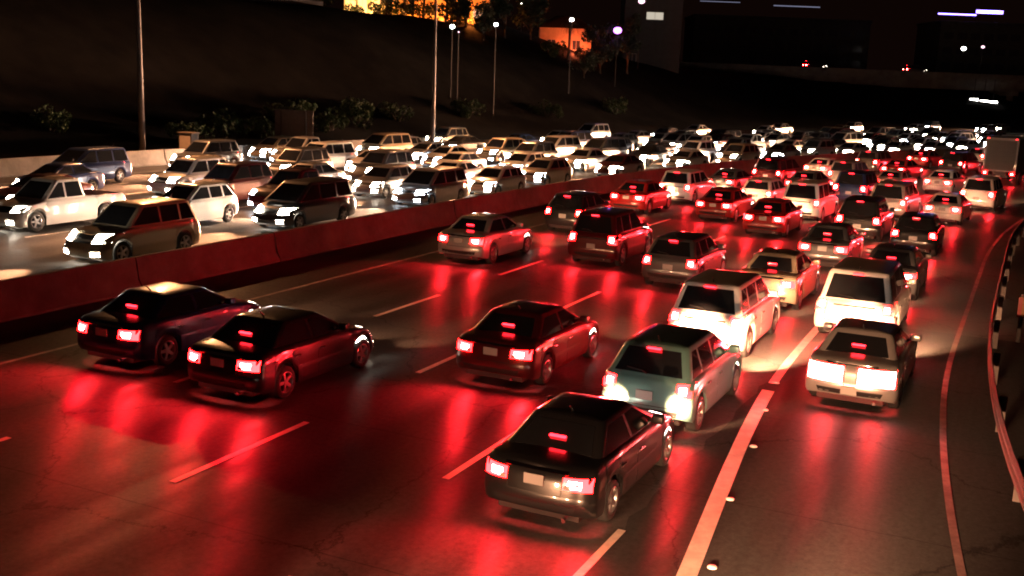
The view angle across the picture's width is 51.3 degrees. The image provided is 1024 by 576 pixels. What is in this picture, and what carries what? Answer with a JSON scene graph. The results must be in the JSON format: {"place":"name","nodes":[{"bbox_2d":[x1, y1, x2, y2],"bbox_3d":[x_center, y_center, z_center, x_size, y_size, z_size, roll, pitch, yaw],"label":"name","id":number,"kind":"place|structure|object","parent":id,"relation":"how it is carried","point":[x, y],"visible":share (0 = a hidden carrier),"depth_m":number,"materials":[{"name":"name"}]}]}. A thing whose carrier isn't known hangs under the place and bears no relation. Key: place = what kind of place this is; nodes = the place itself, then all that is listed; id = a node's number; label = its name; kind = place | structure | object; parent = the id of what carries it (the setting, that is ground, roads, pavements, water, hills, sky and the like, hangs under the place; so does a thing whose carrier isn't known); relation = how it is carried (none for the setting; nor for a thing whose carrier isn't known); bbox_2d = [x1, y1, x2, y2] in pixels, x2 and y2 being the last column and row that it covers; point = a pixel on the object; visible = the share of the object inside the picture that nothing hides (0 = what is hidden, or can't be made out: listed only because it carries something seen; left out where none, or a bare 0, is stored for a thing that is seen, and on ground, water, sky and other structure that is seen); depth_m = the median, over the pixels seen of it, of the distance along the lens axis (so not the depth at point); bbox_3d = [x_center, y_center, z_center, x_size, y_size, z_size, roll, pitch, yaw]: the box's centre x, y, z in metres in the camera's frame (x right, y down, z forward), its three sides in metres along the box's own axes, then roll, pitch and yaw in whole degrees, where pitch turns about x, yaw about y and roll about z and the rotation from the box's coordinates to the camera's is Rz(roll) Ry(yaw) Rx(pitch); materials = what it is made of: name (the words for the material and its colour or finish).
{"place":"outdoors","nodes":[
{"label":"outdoors","id":0,"kind":"place"},
{"bbox_2d":[0,130,1023,575],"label":"road","id":1,"kind":"structure","parent":0,"point":[96,454],"depth_m":19.86,"materials":[{"name":"grey asphalt"}]},
{"bbox_2d":[0,170,93,199],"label":"sedan","id":2,"kind":"object","parent":1,"relation":"on","point":[11,191],"visible":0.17,"depth_m":44.65,"materials":[{"name":"beige metal"}]},
{"bbox_2d":[13,160,104,189],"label":"sedan","id":3,"kind":"object","parent":1,"relation":"on","point":[85,174],"visible":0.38,"depth_m":50.33,"materials":[{"name":"grey metal"}]},
{"bbox_2d":[0,176,124,231],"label":"pickup truck","id":4,"kind":"object","parent":1,"relation":"on","point":[34,204],"visible":0.88,"depth_m":40.26,"materials":[{"name":"white paint"}]},
{"bbox_2d":[51,144,131,181],"bbox_3d":[-22.276,-6.488,55.768,1.972,1.941,4.722,8,12,25],"label":"minivan","id":5,"kind":"object","parent":1,"relation":"on","point":[111,162],"visible":0.45,"depth_m":55.75,"materials":[{"name":"metal"}]},
{"bbox_2d":[64,194,200,260],"bbox_3d":[-12.465,-2.000,35.086,1.864,1.929,4.592,8,12,25],"label":"suv","id":6,"kind":"object","parent":1,"relation":"on","point":[114,230],"visible":0.98,"depth_m":34.42,"materials":[{"name":"black metal"}]},
{"bbox_2d":[77,282,260,365],"bbox_3d":[-7.498,0.562,24.064,2.078,1.571,4.619,8,12,25],"label":"sedan","id":7,"kind":"object","parent":1,"relation":"on","point":[162,323],"visible":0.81,"depth_m":22.69,"materials":[{"name":"black metal"}]},
{"bbox_2d":[148,155,226,194],"bbox_3d":[-15.868,-5.592,52.621,1.840,1.892,4.474,8,12,25],"label":"suv","id":8,"kind":"object","parent":1,"relation":"on","point":[184,170],"visible":0.44,"depth_m":51.74,"materials":[{"name":"beige metal"}]},
{"bbox_2d":[160,178,237,221],"bbox_3d":[-12.919,-3.445,42.779,1.756,1.735,4.113,8,12,25],"label":"hatchback","id":9,"kind":"object","parent":1,"relation":"on","point":[207,200],"visible":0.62,"depth_m":42.69,"materials":[{"name":"white paint"}]},
{"bbox_2d":[169,137,242,164],"bbox_3d":[-18.345,-7.978,63.862,1.843,2.008,4.695,8,13,27],"label":"suv","id":10,"kind":"object","parent":1,"relation":"on","point":[228,149],"visible":0.44,"depth_m":63.54,"materials":[{"name":"beige metal"}]},
{"bbox_2d":[0,137,426,177],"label":"roadside barrier","id":11,"kind":"object","parent":1,"relation":"on","point":[13,167],"visible":0.25,"depth_m":65.16,"materials":[{"name":"concrete"}]},
{"bbox_2d":[194,159,272,199],"bbox_3d":[-13.169,-5.011,50.053,1.870,1.955,4.547,8,12,25],"label":"suv","id":12,"kind":"object","parent":1,"relation":"on","point":[241,179],"visible":0.39,"depth_m":49.60,"materials":[{"name":"metal"}]},
{"bbox_2d":[170,421,308,482],"bbox_3d":[-4.465,2.702,17.858,0.130,0.001,3.400,8,12,25],"label":"lane line","id":13,"kind":"object","parent":1,"relation":"on","point":[209,465],"visible":1,"depth_m":17.66,"materials":[{"name":"paint"}]},
{"bbox_2d":[248,136,292,159],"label":"hatchback","id":14,"kind":"object","parent":1,"relation":"on","point":[265,148],"visible":0.45,"depth_m":73.09,"materials":[{"name":"grey metal"}]},
{"bbox_2d":[187,305,372,398],"bbox_3d":[-4.605,1.067,22.074,2.101,1.572,4.463,8,12,25],"label":"sedan","id":15,"kind":"object","parent":1,"relation":"on","point":[277,351],"visible":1,"depth_m":20.79,"materials":[{"name":"black metal"}]},
{"bbox_2d":[247,167,319,208],"bbox_3d":[-9.776,-4.587,48.875,1.920,1.838,5.402,8,12,25],"label":"pickup truck","id":16,"kind":"object","parent":1,"relation":"on","point":[257,196],"visible":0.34,"depth_m":47.83,"materials":[{"name":"red paint"}]},
{"bbox_2d":[275,109,312,135],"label":"road sign","id":17,"kind":"object","parent":1,"relation":"on","point":[293,122],"visible":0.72,"depth_m":78.32,"materials":[{"name":"metal"}]},
{"bbox_2d":[267,146,332,174],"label":"suv","id":18,"kind":"object","parent":1,"relation":"on","point":[289,157],"visible":0.34,"depth_m":60.07,"materials":[{"name":"beige metal"}]},
{"bbox_2d":[252,174,355,227],"bbox_3d":[-8.527,-3.588,43.817,1.912,1.940,4.991,8,12,25],"label":"minivan","id":19,"kind":"object","parent":1,"relation":"on","point":[295,203],"visible":0.98,"depth_m":42.93,"materials":[{"name":"black metal"}]},
{"bbox_2d":[306,141,356,167],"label":"minivan","id":20,"kind":"object","parent":1,"relation":"on","point":[341,153],"visible":0.3,"depth_m":67.99,"materials":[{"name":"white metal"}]},
{"bbox_2d":[347,148,415,182],"bbox_3d":[-7.480,-7.028,61.244,1.886,1.982,4.650,8,13,28],"label":"suv","id":21,"kind":"object","parent":1,"relation":"on","point":[370,160],"visible":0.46,"depth_m":60.59,"materials":[{"name":"beige metal"}]},
{"bbox_2d":[352,162,411,197],"bbox_3d":[-6.581,-5.624,55.168,1.760,1.662,3.978,8,13,26],"label":"hatchback","id":22,"kind":"object","parent":1,"relation":"on","point":[384,181],"visible":0.81,"depth_m":54.26,"materials":[{"name":"grey metal"}]},
{"bbox_2d":[355,132,412,155],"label":"minivan","id":23,"kind":"object","parent":1,"relation":"on","point":[394,140],"visible":0.51,"depth_m":77.86,"materials":[{"name":"beige metal"}]},
{"bbox_2d":[392,164,469,204],"bbox_3d":[-4.004,-5.110,52.620,1.956,1.840,4.766,8,12,26],"label":"minivan","id":24,"kind":"object","parent":1,"relation":"on","point":[429,185],"visible":0.95,"depth_m":51.69,"materials":[{"name":"grey metal"}]},
{"bbox_2d":[431,0,436,141],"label":"light pole","id":25,"kind":"object","parent":1,"relation":"on","point":[433,82],"visible":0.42,"depth_m":84.36,"materials":[{"name":"metal"}]},
{"bbox_2d":[430,151,486,167],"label":"sedan","id":26,"kind":"object","parent":1,"relation":"on","point":[475,159],"visible":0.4,"depth_m":67.89,"materials":[{"name":"beige metal"}]},
{"bbox_2d":[442,135,484,151],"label":"sedan","id":27,"kind":"object","parent":1,"relation":"on","point":[470,143],"visible":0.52,"depth_m":86.36,"materials":[{"name":"beige metal"}]},
{"bbox_2d":[438,212,531,263],"bbox_3d":[-0.824,-1.951,37.800,2.068,1.653,4.571,8,12,25],"label":"sedan","id":28,"kind":"object","parent":1,"relation":"on","point":[489,237],"visible":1,"depth_m":36.38,"materials":[{"name":"grey metal"}]},
{"bbox_2d":[0,148,970,322],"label":"median barrier","id":29,"kind":"object","parent":1,"relation":"on","point":[37,293],"visible":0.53,"depth_m":35.00,"materials":[{"name":"concrete"}]},
{"bbox_2d":[468,164,525,193],"bbox_3d":[-0.894,-5.915,57.938,1.791,1.583,4.173,8,13,28],"label":"hatchback","id":30,"kind":"object","parent":1,"relation":"on","point":[491,179],"visible":0.86,"depth_m":57.22,"materials":[{"name":"beige metal"}]},
{"bbox_2d":[476,137,522,163],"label":"suv","id":31,"kind":"object","parent":1,"relation":"on","point":[497,149],"visible":0.74,"depth_m":77.84,"materials":[{"name":"beige metal"}]},
{"bbox_2d":[499,150,545,169],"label":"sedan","id":32,"kind":"object","parent":1,"relation":"on","point":[522,160],"visible":0.38,"depth_m":67.98,"materials":[{"name":"beige metal"}]},
{"bbox_2d":[456,300,598,384],"bbox_3d":[0.504,0.958,23.681,2.079,1.544,4.408,8,12,25],"label":"sedan","id":33,"kind":"object","parent":1,"relation":"on","point":[523,341],"visible":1,"depth_m":22.29,"materials":[{"name":"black metal"}]},
{"bbox_2d":[504,139,557,160],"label":"suv","id":34,"kind":"object","parent":1,"relation":"on","point":[547,148],"visible":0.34,"depth_m":75.46,"materials":[{"name":"beige metal"}]},
{"bbox_2d":[521,156,571,184],"bbox_3d":[1.960,-7.020,63.707,1.764,1.719,4.143,9,13,30],"label":"hatchback","id":35,"kind":"object","parent":1,"relation":"on","point":[544,170],"visible":0.82,"depth_m":63.04,"materials":[{"name":"grey metal"}]},
{"bbox_2d":[543,135,581,156],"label":"minivan","id":36,"kind":"object","parent":1,"relation":"on","point":[566,145],"visible":0.4,"depth_m":84.39,"materials":[{"name":"white metal"}]},
{"bbox_2d":[545,190,612,229],"bbox_3d":[2.995,-3.427,45.751,2.040,1.742,4.264,8,12,25],"label":"hatchback","id":37,"kind":"object","parent":1,"relation":"on","point":[563,210],"visible":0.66,"depth_m":44.14,"materials":[{"name":"black metal"}]},
{"bbox_2d":[484,392,674,522],"bbox_3d":[1.251,2.347,16.897,2.022,1.518,4.407,8,12,25],"label":"sedan","id":38,"kind":"object","parent":1,"relation":"on","point":[564,457],"visible":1,"depth_m":15.49,"materials":[{"name":"black metal"}]},
{"bbox_2d":[564,147,608,171],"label":"sedan","id":39,"kind":"object","parent":1,"relation":"on","point":[584,159],"visible":0.7,"depth_m":74.08,"materials":[{"name":"beige metal"}]},
{"bbox_2d":[573,529,624,575],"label":"lane line","id":40,"kind":"object","parent":1,"relation":"on","point":[590,562],"visible":1,"depth_m":14.45,"materials":[{"name":"paint"}]},
{"bbox_2d":[582,137,627,155],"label":"minivan","id":41,"kind":"object","parent":1,"relation":"on","point":[609,146],"visible":0.4,"depth_m":82.54,"materials":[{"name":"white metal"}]},
{"bbox_2d":[567,207,652,265],"bbox_3d":[3.646,-2.031,38.292,2.105,1.955,4.387,8,12,25],"label":"suv","id":42,"kind":"object","parent":1,"relation":"on","point":[618,236],"visible":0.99,"depth_m":36.65,"materials":[{"name":"black metal"}]},
{"bbox_2d":[595,152,644,175],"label":"sedan","id":43,"kind":"object","parent":1,"relation":"on","point":[617,163],"visible":0.9,"depth_m":70.77,"materials":[{"name":"black metal"}]},
{"bbox_2d":[610,178,670,213],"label":"sedan","id":44,"kind":"object","parent":1,"relation":"on","point":[646,196],"visible":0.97,"depth_m":51.51,"materials":[{"name":"red metal"}]},
{"bbox_2d":[630,143,671,166],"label":"sedan","id":45,"kind":"object","parent":1,"relation":"on","point":[649,155],"visible":0.8,"depth_m":81.16,"materials":[{"name":"black metal"}]},
{"bbox_2d":[601,323,741,430],"bbox_3d":[3.321,1.473,21.176,2.074,1.723,4.277,8,12,25],"label":"hatchback","id":46,"kind":"object","parent":1,"relation":"on","point":[680,375],"visible":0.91,"depth_m":19.59,"materials":[{"name":"teal metal"}]},
{"bbox_2d":[642,231,726,284],"bbox_3d":[5.713,-1.102,34.663,2.090,1.703,4.268,8,12,25],"label":"hatchback","id":47,"kind":"object","parent":1,"relation":"on","point":[677,257],"visible":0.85,"depth_m":33.06,"materials":[{"name":"grey metal"}]},
{"bbox_2d":[663,149,709,167],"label":"sedan","id":48,"kind":"object","parent":1,"relation":"on","point":[686,157],"visible":0.75,"depth_m":78.52,"materials":[{"name":"white metal"}]},
{"bbox_2d":[659,168,715,203],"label":"suv","id":49,"kind":"object","parent":1,"relation":"on","point":[692,186],"visible":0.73,"depth_m":56.27,"materials":[{"name":"white metal"}]},
{"bbox_2d":[674,140,716,161],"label":"suv","id":50,"kind":"object","parent":1,"relation":"on","point":[707,148],"visible":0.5,"depth_m":87.11,"materials":[{"name":"white metal"}]},
{"bbox_2d":[668,268,779,357],"bbox_3d":[5.434,0.383,26.670,2.099,1.881,4.604,8,12,25],"label":"suv","id":51,"kind":"object","parent":1,"relation":"on","point":[730,307],"visible":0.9,"depth_m":24.93,"materials":[{"name":"white metal"}]},
{"bbox_2d":[695,186,754,221],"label":"sedan","id":52,"kind":"object","parent":1,"relation":"on","point":[731,203],"visible":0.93,"depth_m":49.80,"materials":[{"name":"red metal"}]},
{"bbox_2d":[708,168,753,188],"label":"sedan","id":53,"kind":"object","parent":1,"relation":"on","point":[732,177],"visible":0.52,"depth_m":62.33,"materials":[{"name":"black metal"}]},
{"bbox_2d":[716,143,759,161],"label":"suv","id":54,"kind":"object","parent":1,"relation":"on","point":[739,151],"visible":0.81,"depth_m":84.54,"materials":[{"name":"black metal"}]},
{"bbox_2d":[741,177,785,201],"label":"hatchback","id":55,"kind":"object","parent":1,"relation":"on","point":[757,188],"visible":0.52,"depth_m":55.71,"materials":[{"name":"white metal"}]},
{"bbox_2d":[743,197,802,236],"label":"sedan","id":56,"kind":"object","parent":1,"relation":"on","point":[771,215],"visible":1,"depth_m":45.33,"materials":[{"name":"red metal"}]},
{"bbox_2d":[752,156,800,184],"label":"car","id":57,"kind":"object","parent":1,"relation":"on","point":[782,169],"visible":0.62,"depth_m":68.02,"materials":[{"name":"metal"}]},
{"bbox_2d":[740,247,819,309],"bbox_3d":[8.120,-0.488,32.142,2.010,1.662,4.504,8,12,25],"label":"sedan","id":58,"kind":"object","parent":1,"relation":"on","point":[791,276],"visible":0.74,"depth_m":30.80,"materials":[{"name":"white metal"}]},
{"bbox_2d":[583,328,1023,575],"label":"merge lane","id":59,"kind":"structure","parent":1,"relation":"attached to","point":[822,486],"depth_m":17.17,"materials":[{"name":"grey asphalt"}]},
{"bbox_2d":[676,390,774,575],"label":"thick line","id":60,"kind":"object","parent":59,"relation":"on","point":[693,559],"visible":1,"depth_m":16.72,"materials":[{"name":"paint"}]},
{"bbox_2d":[768,326,818,383],"bbox_3d":[8.067,1.127,28.219,0.282,0.001,11.603,7,12,24],"label":"thick line","id":61,"kind":"object","parent":59,"relation":"on","point":[791,358],"visible":0.52,"depth_m":25.41,"materials":[{"name":"paint"}]},
{"bbox_2d":[805,317,921,407],"bbox_3d":[7.648,1.350,23.011,2.060,1.575,4.560,8,12,25],"label":"sedan","id":62,"kind":"object","parent":59,"relation":"on","point":[869,362],"visible":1,"depth_m":21.43,"materials":[{"name":"silver metal"}]},
{"bbox_2d":[814,256,915,331],"bbox_3d":[9.596,0.077,28.812,2.230,1.960,4.724,8,12,25],"label":"minivan","id":63,"kind":"object","parent":59,"relation":"on","point":[867,288],"visible":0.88,"depth_m":26.97,"materials":[{"name":"white metal"}]},
{"bbox_2d":[782,179,839,221],"bbox_3d":[14.787,-4.481,52.684,2.206,1.996,4.707,8,13,28],"label":"minivan","id":64,"kind":"object","parent":1,"relation":"on","point":[817,199],"visible":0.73,"depth_m":50.87,"materials":[{"name":"white metal"}]},
{"bbox_2d":[797,139,835,155],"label":"suv","id":65,"kind":"object","parent":1,"relation":"on","point":[816,146],"visible":0.73,"depth_m":95.03,"materials":[{"name":"black metal"}]},
{"bbox_2d":[798,222,864,266],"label":"sedan","id":66,"kind":"object","parent":1,"relation":"on","point":[829,244],"visible":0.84,"depth_m":37.47,"materials":[{"name":"silver metal"}]},
{"bbox_2d":[827,159,868,184],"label":"suv","id":67,"kind":"object","parent":1,"relation":"on","point":[837,167],"visible":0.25,"depth_m":68.72,"materials":[{"name":"white metal"}]},
{"bbox_2d":[832,169,878,201],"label":"suv","id":68,"kind":"object","parent":1,"relation":"on","point":[849,183],"visible":0.52,"depth_m":58.63,"materials":[{"name":"blue metal"}]},
{"bbox_2d":[835,195,894,241],"bbox_3d":[15.460,-3.197,46.583,2.196,1.905,4.423,8,13,26],"label":"suv","id":69,"kind":"object","parent":1,"relation":"on","point":[871,217],"visible":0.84,"depth_m":44.82,"materials":[{"name":"black metal"}]},
{"bbox_2d":[855,150,891,173],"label":"suv","id":70,"kind":"object","parent":1,"relation":"on","point":[875,160],"visible":0.62,"depth_m":81.81,"materials":[{"name":"grey metal"}]},
{"bbox_2d":[870,180,920,216],"bbox_3d":[19.705,-4.664,54.728,1.915,1.931,4.875,9,13,29],"label":"minivan","id":71,"kind":"object","parent":1,"relation":"on","point":[901,197],"visible":0.59,"depth_m":52.83,"materials":[{"name":"white metal"}]},
{"bbox_2d":[866,243,931,299],"bbox_3d":[12.296,-0.726,34.213,2.020,1.636,4.497,8,12,25],"label":"sedan","id":72,"kind":"object","parent":1,"relation":"on","point":[912,261],"visible":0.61,"depth_m":33.04,"materials":[{"name":"black metal"}]},
{"bbox_2d":[881,158,922,178],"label":"sedan","id":73,"kind":"object","parent":1,"relation":"on","point":[912,168],"visible":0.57,"depth_m":76.93,"materials":[{"name":"red metal"}]},
{"bbox_2d":[890,211,947,255],"bbox_3d":[16.524,-2.383,43.314,2.051,1.662,4.214,8,12,25],"label":"hatchback","id":74,"kind":"object","parent":1,"relation":"on","point":[922,231],"visible":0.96,"depth_m":41.66,"materials":[{"name":"black metal"}]},
{"bbox_2d":[907,150,941,168],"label":"sedan","id":75,"kind":"object","parent":1,"relation":"on","point":[928,159],"visible":0.71,"depth_m":89.08,"materials":[{"name":"red metal"}]},
{"bbox_2d":[923,168,965,193],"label":"sedan","id":76,"kind":"object","parent":1,"relation":"on","point":[942,180],"visible":0.83,"depth_m":66.73,"materials":[{"name":"white metal"}]},
{"bbox_2d":[923,192,971,224],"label":"sedan","id":77,"kind":"object","parent":1,"relation":"on","point":[950,207],"visible":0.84,"depth_m":51.85,"materials":[{"name":"silver metal"}]},
{"bbox_2d":[939,150,981,173],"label":"minivan","id":78,"kind":"object","parent":1,"relation":"on","point":[964,162],"visible":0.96,"depth_m":84.78,"materials":[{"name":"black metal"}]},
{"bbox_2d":[940,218,1023,575],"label":"edge line","id":79,"kind":"object","parent":1,"relation":"on","point":[956,549],"visible":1,"depth_m":19.59,"materials":[{"name":"white paint"}]},
{"bbox_2d":[960,175,1006,211],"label":"suv","id":80,"kind":"object","parent":1,"relation":"on","point":[982,192],"visible":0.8,"depth_m":58.18,"materials":[{"name":"white metal"}]},
{"bbox_2d":[982,136,1023,184],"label":"box truck","id":81,"kind":"object","parent":1,"relation":"on","point":[1003,156],"visible":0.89,"depth_m":75.84,"materials":[{"name":"grey paint"}]},
{"bbox_2d":[988,220,1023,510],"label":"guard rail","id":82,"kind":"object","parent":1,"relation":"on","point":[1014,464],"visible":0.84,"depth_m":21.46,"materials":[{"name":"metal"}]},
{"bbox_2d":[0,0,1023,158],"bbox_3d":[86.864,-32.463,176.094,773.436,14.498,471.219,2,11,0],"label":"hillside","id":83,"kind":"structure","parent":0,"point":[77,59],"depth_m":107.80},
{"bbox_2d":[28,104,71,132],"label":"shrub","id":84,"kind":"object","parent":83,"relation":"on","point":[50,119],"visible":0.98,"depth_m":69.47,"materials":[{"name":"green plant"}]},
{"bbox_2d":[136,0,145,150],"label":"light pole","id":85,"kind":"object","parent":83,"relation":"on","point":[141,124],"visible":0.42,"depth_m":68.77,"materials":[{"name":"metal"}]},
{"bbox_2d":[165,120,214,143],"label":"shrub","id":86,"kind":"object","parent":83,"relation":"on","point":[173,128],"visible":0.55,"depth_m":76.26,"materials":[{"name":"green plant"}]},
{"bbox_2d":[194,107,251,135],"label":"shrub","id":87,"kind":"object","parent":83,"relation":"on","point":[217,120],"visible":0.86,"depth_m":81.45,"materials":[{"name":"green plant"}]},
{"bbox_2d":[313,106,349,132],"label":"shrub","id":88,"kind":"object","parent":83,"relation":"on","point":[337,120],"visible":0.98,"depth_m":92.42,"materials":[{"name":"green plant"}]},
{"bbox_2d":[336,96,375,129],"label":"shrub","id":89,"kind":"object","parent":83,"relation":"on","point":[357,108],"visible":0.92,"depth_m":97.17,"materials":[{"name":"green plant"}]},
{"bbox_2d":[438,0,473,27],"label":"tree","id":90,"kind":"object","parent":83,"relation":"on","point":[462,11],"visible":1,"depth_m":137.16,"materials":[{"name":"green plant"}]},
{"bbox_2d":[473,0,495,40],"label":"tree","id":91,"kind":"object","parent":83,"relation":"on","point":[487,15],"visible":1,"depth_m":136.37,"materials":[{"name":"green plant"}]},
{"bbox_2d":[511,0,551,39],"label":"tree","id":92,"kind":"object","parent":83,"relation":"on","point":[532,16],"visible":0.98,"depth_m":145.29,"materials":[{"name":"green plant"}]},
{"bbox_2d":[536,16,593,54],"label":"house","id":93,"kind":"structure","parent":83,"relation":"on","point":[551,29],"depth_m":153.88,"materials":[{"name":"paint"}]},
{"bbox_2d":[568,45,598,77],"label":"tree","id":94,"kind":"object","parent":83,"relation":"on","point":[590,60],"visible":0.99,"depth_m":142.50,"materials":[{"name":"green plant"}]},
{"bbox_2d":[581,23,623,73],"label":"tree","id":95,"kind":"object","parent":83,"relation":"on","point":[590,34],"visible":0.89,"depth_m":147.53,"materials":[{"name":"green plant"}]},
{"bbox_2d":[615,12,642,73],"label":"tree","id":96,"kind":"object","parent":83,"relation":"on","point":[629,44],"visible":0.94,"depth_m":152.58,"materials":[{"name":"green plant"}]},
{"bbox_2d":[618,0,683,73],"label":"building","id":97,"kind":"structure","parent":83,"relation":"on","point":[661,30],"depth_m":167.27,"materials":[{"name":"paint"}]},
{"bbox_2d":[682,1,871,68],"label":"office building","id":98,"kind":"structure","parent":83,"relation":"on","point":[773,41],"depth_m":254.97,"materials":[{"name":"grey"}]},
{"bbox_2d":[696,55,860,66],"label":"window","id":99,"kind":"structure","parent":98,"relation":"in","point":[713,58],"depth_m":255.80,"materials":[{"name":"grey glass"}]},
{"bbox_2d":[697,40,861,52],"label":"window","id":100,"kind":"structure","parent":98,"relation":"in","point":[701,43],"depth_m":255.11,"materials":[{"name":"grey glass"}]},
{"bbox_2d":[698,25,862,37],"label":"window","id":101,"kind":"structure","parent":98,"relation":"in","point":[701,28],"depth_m":254.43,"materials":[{"name":"grey glass"}]},
{"bbox_2d":[679,62,1023,102],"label":"overpass","id":102,"kind":"object","parent":83,"relation":"on","point":[1009,87],"visible":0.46,"depth_m":198.91,"materials":[{"name":"concrete"}]},
{"bbox_2d":[913,10,1023,75],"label":"office building","id":103,"kind":"structure","parent":83,"relation":"on","point":[940,44],"depth_m":248.28,"materials":[{"name":"grey"}]},
{"bbox_2d":[320,0,1023,70],"label":"sky","id":104,"kind":"structure","parent":0,"point":[893,31],"materials":[{"name":"black"}]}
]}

